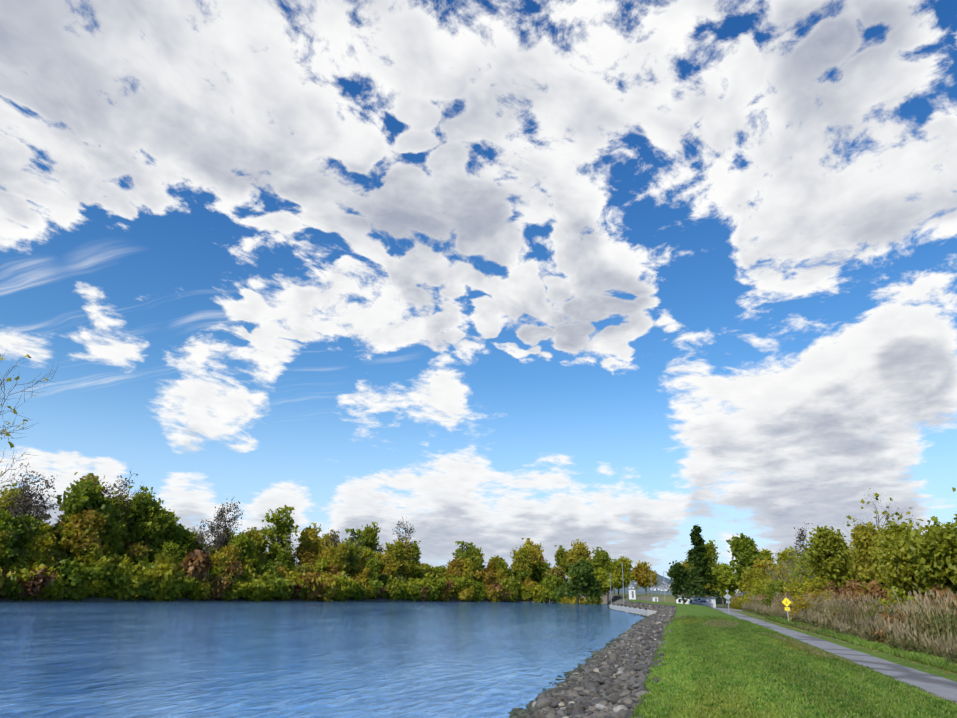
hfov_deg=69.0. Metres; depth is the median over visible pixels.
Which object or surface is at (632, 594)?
lock cabinet
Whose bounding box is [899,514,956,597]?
tree
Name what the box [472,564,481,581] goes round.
tree
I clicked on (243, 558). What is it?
bush
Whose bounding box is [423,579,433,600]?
bush
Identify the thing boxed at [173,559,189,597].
bush
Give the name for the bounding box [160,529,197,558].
tree
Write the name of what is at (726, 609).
apron
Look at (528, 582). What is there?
bush
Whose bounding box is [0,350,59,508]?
tree
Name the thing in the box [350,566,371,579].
bush
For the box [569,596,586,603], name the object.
bush
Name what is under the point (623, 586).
lock lamp
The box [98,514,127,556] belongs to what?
tree
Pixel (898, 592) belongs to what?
shrub
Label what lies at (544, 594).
bush
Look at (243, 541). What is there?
tree
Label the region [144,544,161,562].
bush
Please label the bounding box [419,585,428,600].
bush
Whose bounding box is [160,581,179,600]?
bush
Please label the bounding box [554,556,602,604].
tree
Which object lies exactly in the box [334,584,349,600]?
bush
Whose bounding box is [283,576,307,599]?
bush
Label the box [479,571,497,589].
bush
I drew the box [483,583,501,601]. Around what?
bush
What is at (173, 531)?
tree
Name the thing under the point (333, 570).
bush
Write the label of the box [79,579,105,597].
bush
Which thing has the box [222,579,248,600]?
bush
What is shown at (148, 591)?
bush
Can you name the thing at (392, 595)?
bush
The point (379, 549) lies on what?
tree
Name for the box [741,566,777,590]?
shrub
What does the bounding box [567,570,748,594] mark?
hills
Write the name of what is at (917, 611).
tall grass
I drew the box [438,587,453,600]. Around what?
bush
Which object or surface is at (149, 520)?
tree
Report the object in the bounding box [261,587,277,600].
bush
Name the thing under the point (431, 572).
tree
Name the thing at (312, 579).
bush
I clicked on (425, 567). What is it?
tree
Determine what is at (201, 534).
tree
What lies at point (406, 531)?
tree
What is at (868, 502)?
bare tree
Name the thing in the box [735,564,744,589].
wood
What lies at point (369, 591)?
bush
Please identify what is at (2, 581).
bush
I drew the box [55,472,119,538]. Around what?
tree
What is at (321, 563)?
bush
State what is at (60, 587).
bush
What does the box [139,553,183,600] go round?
bush
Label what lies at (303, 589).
bush
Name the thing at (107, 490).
tree
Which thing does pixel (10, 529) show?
tree
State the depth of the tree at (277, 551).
207.45 m
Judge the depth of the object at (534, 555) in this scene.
262.87 m
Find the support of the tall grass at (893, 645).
on the ground at (682, 609)
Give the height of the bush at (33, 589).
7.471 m
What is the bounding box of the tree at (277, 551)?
[265,541,294,561]
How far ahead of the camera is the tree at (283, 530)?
203.23 m
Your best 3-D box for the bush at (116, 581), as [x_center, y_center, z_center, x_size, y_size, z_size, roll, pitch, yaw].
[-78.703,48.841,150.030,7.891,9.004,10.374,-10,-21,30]
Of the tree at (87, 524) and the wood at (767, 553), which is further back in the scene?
the wood at (767, 553)
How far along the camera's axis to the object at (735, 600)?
153.03 m
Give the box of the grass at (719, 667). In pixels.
[630,615,956,717]
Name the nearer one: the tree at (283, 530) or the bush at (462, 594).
the tree at (283, 530)
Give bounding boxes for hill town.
[613,580,738,591]
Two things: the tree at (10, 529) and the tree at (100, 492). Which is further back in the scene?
the tree at (100, 492)
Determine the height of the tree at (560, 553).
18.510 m
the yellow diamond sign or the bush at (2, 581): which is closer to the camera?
the yellow diamond sign
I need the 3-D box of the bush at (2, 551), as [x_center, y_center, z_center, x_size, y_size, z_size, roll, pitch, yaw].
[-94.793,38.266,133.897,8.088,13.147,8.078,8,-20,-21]
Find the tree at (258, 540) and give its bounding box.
[240,527,266,562]
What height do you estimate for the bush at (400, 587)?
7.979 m
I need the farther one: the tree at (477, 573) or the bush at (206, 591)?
the tree at (477, 573)
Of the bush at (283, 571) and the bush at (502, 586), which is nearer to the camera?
the bush at (283, 571)
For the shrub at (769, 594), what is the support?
on the ground at (682, 609)
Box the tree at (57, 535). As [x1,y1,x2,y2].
[51,524,60,542]
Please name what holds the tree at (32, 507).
on the ground at (682, 609)
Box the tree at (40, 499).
[3,479,47,519]
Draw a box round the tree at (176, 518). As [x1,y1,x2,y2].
[163,509,180,522]
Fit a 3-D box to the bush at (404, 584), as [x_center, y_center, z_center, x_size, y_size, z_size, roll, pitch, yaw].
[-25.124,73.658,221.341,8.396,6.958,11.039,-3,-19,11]
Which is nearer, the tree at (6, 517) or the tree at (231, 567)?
the tree at (6, 517)
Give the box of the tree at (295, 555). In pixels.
[280,539,300,565]
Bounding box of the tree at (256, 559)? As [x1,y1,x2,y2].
[252,557,260,565]
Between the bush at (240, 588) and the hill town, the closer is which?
the bush at (240, 588)
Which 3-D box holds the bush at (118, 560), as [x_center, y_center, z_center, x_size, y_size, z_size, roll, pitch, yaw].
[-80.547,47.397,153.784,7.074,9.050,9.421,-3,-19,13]
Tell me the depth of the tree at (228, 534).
191.61 m
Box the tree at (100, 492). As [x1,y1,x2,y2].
[51,473,105,530]
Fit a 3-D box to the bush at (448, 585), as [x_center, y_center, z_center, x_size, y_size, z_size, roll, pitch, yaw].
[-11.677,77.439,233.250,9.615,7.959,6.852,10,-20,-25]
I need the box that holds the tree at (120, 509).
[104,490,134,540]
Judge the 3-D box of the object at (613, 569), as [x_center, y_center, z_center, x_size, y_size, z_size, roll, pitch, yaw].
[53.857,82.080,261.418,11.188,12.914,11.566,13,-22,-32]
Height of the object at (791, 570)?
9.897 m
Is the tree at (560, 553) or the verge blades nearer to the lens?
the verge blades
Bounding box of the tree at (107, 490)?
[101,471,144,523]
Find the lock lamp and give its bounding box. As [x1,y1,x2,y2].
[620,563,624,603]
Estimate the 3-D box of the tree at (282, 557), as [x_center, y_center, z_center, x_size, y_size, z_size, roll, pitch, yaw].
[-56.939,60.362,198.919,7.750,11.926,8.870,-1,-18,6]
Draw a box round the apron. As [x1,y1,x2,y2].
[711,607,741,610]
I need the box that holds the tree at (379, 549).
[374,543,383,554]
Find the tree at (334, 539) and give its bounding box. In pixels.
[321,528,376,565]
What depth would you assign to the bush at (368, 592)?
207.66 m
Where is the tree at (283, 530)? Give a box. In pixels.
[258,505,299,553]
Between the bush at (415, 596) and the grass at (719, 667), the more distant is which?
the bush at (415, 596)
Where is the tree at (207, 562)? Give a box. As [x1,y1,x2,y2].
[184,549,214,576]
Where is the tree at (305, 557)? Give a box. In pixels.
[296,545,317,566]
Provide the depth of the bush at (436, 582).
228.03 m
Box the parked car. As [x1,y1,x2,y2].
[691,600,710,606]
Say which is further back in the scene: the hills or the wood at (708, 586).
the hills
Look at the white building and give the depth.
141.62 m
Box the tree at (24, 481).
[2,462,60,524]
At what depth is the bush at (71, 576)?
141.90 m
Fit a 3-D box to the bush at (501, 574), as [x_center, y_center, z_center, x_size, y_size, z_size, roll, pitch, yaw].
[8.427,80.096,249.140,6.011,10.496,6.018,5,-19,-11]
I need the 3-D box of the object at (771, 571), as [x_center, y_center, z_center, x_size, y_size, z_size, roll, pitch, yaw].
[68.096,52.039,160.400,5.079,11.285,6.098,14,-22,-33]
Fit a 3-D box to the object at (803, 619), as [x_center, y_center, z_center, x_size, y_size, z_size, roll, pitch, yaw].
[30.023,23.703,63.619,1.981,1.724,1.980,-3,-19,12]
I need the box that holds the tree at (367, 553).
[357,547,380,565]
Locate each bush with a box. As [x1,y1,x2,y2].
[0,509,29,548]
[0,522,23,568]
[0,530,12,559]
[0,564,35,600]
[0,566,11,587]
[0,567,11,595]
[2,557,48,599]
[4,565,57,600]
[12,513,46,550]
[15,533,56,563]
[20,564,67,600]
[40,558,95,598]
[42,548,66,567]
[44,571,67,600]
[45,562,62,574]
[63,582,86,600]
[70,561,109,585]
[77,544,115,570]
[77,552,117,581]
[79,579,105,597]
[86,578,114,597]
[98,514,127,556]
[103,556,141,598]
[104,564,133,597]
[105,562,157,600]
[109,553,132,569]
[112,575,142,599]
[115,548,125,555]
[132,555,162,598]
[134,577,159,599]
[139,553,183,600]
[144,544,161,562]
[151,583,168,599]
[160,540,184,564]
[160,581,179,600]
[166,574,199,599]
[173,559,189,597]
[182,584,204,600]
[196,579,213,599]
[202,573,238,599]
[206,567,241,599]
[207,558,222,578]
[217,543,241,567]
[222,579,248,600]
[236,548,251,567]
[237,571,251,596]
[238,556,262,581]
[239,573,265,600]
[254,575,268,600]
[255,559,277,575]
[256,568,281,580]
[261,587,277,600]
[264,574,287,599]
[273,585,294,599]
[276,566,289,577]
[277,572,296,600]
[278,571,312,598]
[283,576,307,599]
[287,564,323,600]
[288,564,307,576]
[290,577,307,598]
[306,575,322,600]
[311,557,330,573]
[314,570,339,600]
[323,563,345,575]
[331,574,342,594]
[333,571,357,598]
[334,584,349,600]
[349,589,362,600]
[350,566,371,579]
[354,579,368,598]
[355,575,378,597]
[362,580,375,598]
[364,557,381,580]
[364,576,383,598]
[373,586,384,598]
[377,574,394,583]
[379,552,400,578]
[381,577,400,600]
[384,582,398,598]
[385,578,407,599]
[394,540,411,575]
[396,573,407,584]
[398,580,412,599]
[403,586,413,599]
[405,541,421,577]
[407,576,428,587]
[408,581,423,600]
[413,572,447,599]
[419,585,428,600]
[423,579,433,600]
[431,588,440,599]
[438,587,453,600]
[440,578,460,597]
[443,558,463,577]
[445,573,470,597]
[455,586,471,600]
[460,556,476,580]
[461,576,485,596]
[464,581,478,600]
[472,588,486,601]
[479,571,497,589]
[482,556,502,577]
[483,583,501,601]
[484,583,503,599]
[494,562,511,578]
[494,568,508,581]
[496,579,507,600]
[498,573,522,599]
[498,589,510,600]
[504,578,518,601]
[511,563,533,584]
[517,590,530,600]
[519,580,545,597]
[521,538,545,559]
[521,576,536,589]
[529,586,540,601]
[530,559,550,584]
[534,585,547,602]
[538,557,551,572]
[538,580,564,599]
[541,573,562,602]
[542,566,568,581]
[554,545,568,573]
[559,596,569,602]
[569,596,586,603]
[585,597,603,603]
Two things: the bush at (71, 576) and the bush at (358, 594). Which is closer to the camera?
the bush at (71, 576)
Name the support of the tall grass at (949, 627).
on the ground at (682, 609)
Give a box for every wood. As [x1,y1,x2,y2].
[684,548,706,596]
[688,565,716,596]
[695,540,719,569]
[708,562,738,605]
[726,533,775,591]
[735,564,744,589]
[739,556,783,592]
[759,548,774,564]
[774,546,798,561]
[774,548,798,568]
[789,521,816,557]
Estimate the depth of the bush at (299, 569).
194.96 m
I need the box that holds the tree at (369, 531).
[356,522,380,553]
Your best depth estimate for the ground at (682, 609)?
102.07 m
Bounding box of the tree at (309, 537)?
[292,522,321,563]
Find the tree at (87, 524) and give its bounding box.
[55,506,109,557]
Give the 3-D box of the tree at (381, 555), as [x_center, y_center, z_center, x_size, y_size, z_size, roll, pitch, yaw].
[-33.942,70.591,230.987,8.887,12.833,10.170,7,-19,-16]
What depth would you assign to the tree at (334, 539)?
217.38 m
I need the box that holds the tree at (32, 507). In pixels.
[0,493,55,552]
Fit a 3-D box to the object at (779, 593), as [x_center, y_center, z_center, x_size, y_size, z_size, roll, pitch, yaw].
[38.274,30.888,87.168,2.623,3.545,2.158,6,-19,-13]
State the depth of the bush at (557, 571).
256.35 m
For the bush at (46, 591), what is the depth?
137.22 m
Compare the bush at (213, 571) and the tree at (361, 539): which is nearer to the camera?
the bush at (213, 571)
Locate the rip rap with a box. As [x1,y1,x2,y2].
[508,601,676,717]
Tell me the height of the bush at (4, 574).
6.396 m
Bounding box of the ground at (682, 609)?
[0,593,956,717]
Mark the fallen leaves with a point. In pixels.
(840, 641)
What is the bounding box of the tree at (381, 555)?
[373,552,383,573]
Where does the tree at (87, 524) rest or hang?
on the ground at (682, 609)
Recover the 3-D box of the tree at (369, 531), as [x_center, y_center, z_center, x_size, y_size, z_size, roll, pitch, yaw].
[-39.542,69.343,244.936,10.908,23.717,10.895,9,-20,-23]
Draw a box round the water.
[0,601,643,717]
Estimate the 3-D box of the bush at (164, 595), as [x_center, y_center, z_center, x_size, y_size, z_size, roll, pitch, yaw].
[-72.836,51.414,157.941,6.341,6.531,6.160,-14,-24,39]
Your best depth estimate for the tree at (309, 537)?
210.69 m
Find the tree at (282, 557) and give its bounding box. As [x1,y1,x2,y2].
[266,550,291,570]
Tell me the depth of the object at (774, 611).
82.39 m
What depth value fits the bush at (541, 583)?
248.40 m
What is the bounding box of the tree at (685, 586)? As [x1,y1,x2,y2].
[666,560,702,603]
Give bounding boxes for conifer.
[685,524,720,599]
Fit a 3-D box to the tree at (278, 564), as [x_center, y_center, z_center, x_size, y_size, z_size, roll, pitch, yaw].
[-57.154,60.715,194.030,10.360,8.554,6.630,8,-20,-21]
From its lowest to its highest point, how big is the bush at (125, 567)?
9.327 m
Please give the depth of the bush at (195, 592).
163.42 m
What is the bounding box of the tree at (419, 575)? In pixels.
[411,571,424,578]
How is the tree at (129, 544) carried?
on the ground at (682, 609)
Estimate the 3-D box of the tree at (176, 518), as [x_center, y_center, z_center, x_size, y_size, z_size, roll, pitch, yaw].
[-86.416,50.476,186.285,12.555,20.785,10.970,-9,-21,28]
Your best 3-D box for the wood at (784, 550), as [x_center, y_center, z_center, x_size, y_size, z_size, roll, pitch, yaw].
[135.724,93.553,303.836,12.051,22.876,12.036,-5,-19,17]
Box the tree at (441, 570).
[433,565,446,577]
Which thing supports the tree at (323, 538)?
on the ground at (682, 609)
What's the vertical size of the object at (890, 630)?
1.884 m
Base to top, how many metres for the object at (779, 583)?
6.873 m
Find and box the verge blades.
[764,615,956,673]
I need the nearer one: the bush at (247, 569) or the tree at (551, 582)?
the bush at (247, 569)
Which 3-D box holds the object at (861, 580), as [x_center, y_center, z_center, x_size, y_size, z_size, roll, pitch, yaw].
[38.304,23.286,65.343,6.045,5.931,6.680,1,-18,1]
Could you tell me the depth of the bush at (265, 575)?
183.65 m
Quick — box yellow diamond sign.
[782,597,790,619]
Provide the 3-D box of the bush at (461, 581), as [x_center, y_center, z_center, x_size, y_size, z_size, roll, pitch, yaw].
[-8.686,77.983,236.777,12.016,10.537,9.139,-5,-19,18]
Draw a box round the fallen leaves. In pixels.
[737,611,955,689]
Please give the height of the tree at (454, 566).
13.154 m
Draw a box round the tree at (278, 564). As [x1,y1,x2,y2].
[274,561,289,572]
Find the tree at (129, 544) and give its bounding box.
[123,532,141,554]
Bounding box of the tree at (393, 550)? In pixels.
[378,538,406,571]
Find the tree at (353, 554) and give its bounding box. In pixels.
[345,542,359,576]
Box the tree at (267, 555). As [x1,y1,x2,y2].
[260,548,270,564]
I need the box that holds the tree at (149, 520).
[123,486,172,553]
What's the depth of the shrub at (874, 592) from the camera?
53.58 m
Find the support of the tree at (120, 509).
on the ground at (682, 609)
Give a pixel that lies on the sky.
(622, 278)
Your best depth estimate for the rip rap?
22.59 m
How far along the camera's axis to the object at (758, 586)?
125.42 m
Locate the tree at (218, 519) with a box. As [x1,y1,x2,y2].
[204,503,238,551]
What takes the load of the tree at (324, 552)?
on the ground at (682, 609)
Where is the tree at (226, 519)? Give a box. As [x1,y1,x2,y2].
[209,496,242,552]
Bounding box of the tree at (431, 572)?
[422,569,436,577]
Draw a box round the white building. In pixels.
[676,596,716,607]
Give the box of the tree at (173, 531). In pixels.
[159,520,189,550]
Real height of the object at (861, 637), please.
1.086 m
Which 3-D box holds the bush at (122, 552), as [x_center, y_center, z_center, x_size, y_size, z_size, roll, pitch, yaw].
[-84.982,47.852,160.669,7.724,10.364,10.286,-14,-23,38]
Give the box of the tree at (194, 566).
[179,550,209,583]
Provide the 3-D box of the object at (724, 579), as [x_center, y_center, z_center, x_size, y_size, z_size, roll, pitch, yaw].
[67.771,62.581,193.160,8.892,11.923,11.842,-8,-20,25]
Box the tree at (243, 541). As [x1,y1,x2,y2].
[228,532,259,566]
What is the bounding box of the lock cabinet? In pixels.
[628,589,635,598]
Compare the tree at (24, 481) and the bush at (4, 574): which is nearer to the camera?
the bush at (4, 574)
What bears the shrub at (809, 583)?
on the ground at (682, 609)
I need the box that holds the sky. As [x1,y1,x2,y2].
[0,0,956,595]
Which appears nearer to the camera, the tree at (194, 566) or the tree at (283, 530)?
the tree at (194, 566)
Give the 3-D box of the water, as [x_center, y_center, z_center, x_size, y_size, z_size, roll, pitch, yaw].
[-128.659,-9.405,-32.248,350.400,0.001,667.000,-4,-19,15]
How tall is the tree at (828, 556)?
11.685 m
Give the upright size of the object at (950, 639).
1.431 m
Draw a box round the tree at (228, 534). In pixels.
[215,528,237,553]
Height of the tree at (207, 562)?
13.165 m
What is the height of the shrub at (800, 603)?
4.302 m
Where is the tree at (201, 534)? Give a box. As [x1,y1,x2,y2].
[190,519,230,564]
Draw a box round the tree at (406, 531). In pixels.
[392,515,418,559]
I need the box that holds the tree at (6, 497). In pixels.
[0,482,28,513]
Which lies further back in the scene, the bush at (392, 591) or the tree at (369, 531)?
the tree at (369, 531)
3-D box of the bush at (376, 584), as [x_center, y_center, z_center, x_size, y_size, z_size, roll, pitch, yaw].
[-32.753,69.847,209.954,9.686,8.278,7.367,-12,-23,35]
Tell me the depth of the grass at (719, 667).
14.29 m
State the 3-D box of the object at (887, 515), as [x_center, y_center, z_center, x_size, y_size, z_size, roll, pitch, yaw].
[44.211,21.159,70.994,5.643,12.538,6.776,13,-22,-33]
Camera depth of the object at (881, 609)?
44.96 m
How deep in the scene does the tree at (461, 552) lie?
249.69 m
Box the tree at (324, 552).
[315,546,330,560]
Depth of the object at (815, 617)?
56.91 m
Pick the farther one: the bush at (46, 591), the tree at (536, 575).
the tree at (536, 575)
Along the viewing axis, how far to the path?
26.87 m
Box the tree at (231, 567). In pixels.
[216,555,242,578]
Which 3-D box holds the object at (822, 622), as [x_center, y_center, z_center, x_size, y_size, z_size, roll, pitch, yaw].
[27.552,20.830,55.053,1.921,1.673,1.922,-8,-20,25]
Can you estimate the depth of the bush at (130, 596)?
150.77 m
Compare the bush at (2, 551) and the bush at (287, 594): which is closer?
the bush at (2, 551)
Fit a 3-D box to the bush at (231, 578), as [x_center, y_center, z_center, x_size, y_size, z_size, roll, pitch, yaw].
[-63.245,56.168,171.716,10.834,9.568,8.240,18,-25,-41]
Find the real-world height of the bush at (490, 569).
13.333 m
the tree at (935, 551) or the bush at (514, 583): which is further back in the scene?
the bush at (514, 583)
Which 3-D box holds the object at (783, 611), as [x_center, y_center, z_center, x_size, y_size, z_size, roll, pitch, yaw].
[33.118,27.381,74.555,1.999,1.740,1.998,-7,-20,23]
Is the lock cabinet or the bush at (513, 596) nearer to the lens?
the lock cabinet
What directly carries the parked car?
on the apron
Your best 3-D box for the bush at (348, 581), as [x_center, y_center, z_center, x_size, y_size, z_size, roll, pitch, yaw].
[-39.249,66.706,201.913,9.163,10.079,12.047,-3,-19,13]
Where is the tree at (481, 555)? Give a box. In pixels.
[466,542,485,569]
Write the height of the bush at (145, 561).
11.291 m
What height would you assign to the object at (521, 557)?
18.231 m
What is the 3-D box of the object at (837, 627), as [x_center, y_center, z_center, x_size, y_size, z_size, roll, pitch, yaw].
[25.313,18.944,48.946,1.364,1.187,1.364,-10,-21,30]
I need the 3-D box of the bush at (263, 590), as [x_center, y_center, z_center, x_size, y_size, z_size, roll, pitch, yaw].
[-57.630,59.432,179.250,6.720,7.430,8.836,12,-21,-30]
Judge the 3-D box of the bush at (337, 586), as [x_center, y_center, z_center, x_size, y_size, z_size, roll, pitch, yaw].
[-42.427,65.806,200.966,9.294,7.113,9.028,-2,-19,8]
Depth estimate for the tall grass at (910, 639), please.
33.80 m
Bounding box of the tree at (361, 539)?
[344,528,370,549]
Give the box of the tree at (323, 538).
[319,530,339,549]
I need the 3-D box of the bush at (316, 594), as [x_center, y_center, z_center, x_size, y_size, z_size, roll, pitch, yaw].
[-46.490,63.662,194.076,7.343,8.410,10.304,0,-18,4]
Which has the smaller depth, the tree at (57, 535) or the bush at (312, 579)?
the tree at (57, 535)
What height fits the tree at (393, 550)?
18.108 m
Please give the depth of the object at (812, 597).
68.67 m
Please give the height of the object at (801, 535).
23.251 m
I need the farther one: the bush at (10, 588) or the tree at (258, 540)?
the tree at (258, 540)
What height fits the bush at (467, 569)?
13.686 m
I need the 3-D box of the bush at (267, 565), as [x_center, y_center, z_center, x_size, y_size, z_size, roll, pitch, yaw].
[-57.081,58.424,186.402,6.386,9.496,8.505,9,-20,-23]
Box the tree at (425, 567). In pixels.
[418,563,437,576]
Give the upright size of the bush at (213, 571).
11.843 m
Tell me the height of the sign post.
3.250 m
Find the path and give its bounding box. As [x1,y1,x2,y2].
[716,609,956,702]
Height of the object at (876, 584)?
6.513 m
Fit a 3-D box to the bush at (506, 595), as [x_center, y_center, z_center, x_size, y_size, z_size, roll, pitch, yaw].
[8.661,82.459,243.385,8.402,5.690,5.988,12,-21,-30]
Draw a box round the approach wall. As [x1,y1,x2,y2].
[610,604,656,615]
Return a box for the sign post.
[724,590,730,614]
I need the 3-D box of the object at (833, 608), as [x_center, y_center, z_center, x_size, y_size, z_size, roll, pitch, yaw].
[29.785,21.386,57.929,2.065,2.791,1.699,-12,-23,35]
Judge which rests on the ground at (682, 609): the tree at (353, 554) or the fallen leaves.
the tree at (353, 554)
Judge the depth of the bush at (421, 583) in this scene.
223.54 m
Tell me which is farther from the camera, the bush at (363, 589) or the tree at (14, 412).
the bush at (363, 589)
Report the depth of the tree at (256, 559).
192.40 m
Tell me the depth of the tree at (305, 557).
206.83 m
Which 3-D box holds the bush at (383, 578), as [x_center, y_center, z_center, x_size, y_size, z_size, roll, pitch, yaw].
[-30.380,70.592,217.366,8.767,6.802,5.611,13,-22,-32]
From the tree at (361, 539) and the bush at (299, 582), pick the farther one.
the tree at (361, 539)
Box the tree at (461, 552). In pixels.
[452,541,481,569]
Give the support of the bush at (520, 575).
on the ground at (682, 609)
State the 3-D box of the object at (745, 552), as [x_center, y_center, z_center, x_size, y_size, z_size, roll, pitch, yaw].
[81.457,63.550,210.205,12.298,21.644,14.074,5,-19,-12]
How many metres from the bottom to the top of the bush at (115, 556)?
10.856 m
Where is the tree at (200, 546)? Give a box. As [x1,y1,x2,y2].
[190,544,217,556]
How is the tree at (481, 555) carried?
on the ground at (682, 609)
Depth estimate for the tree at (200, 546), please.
177.48 m

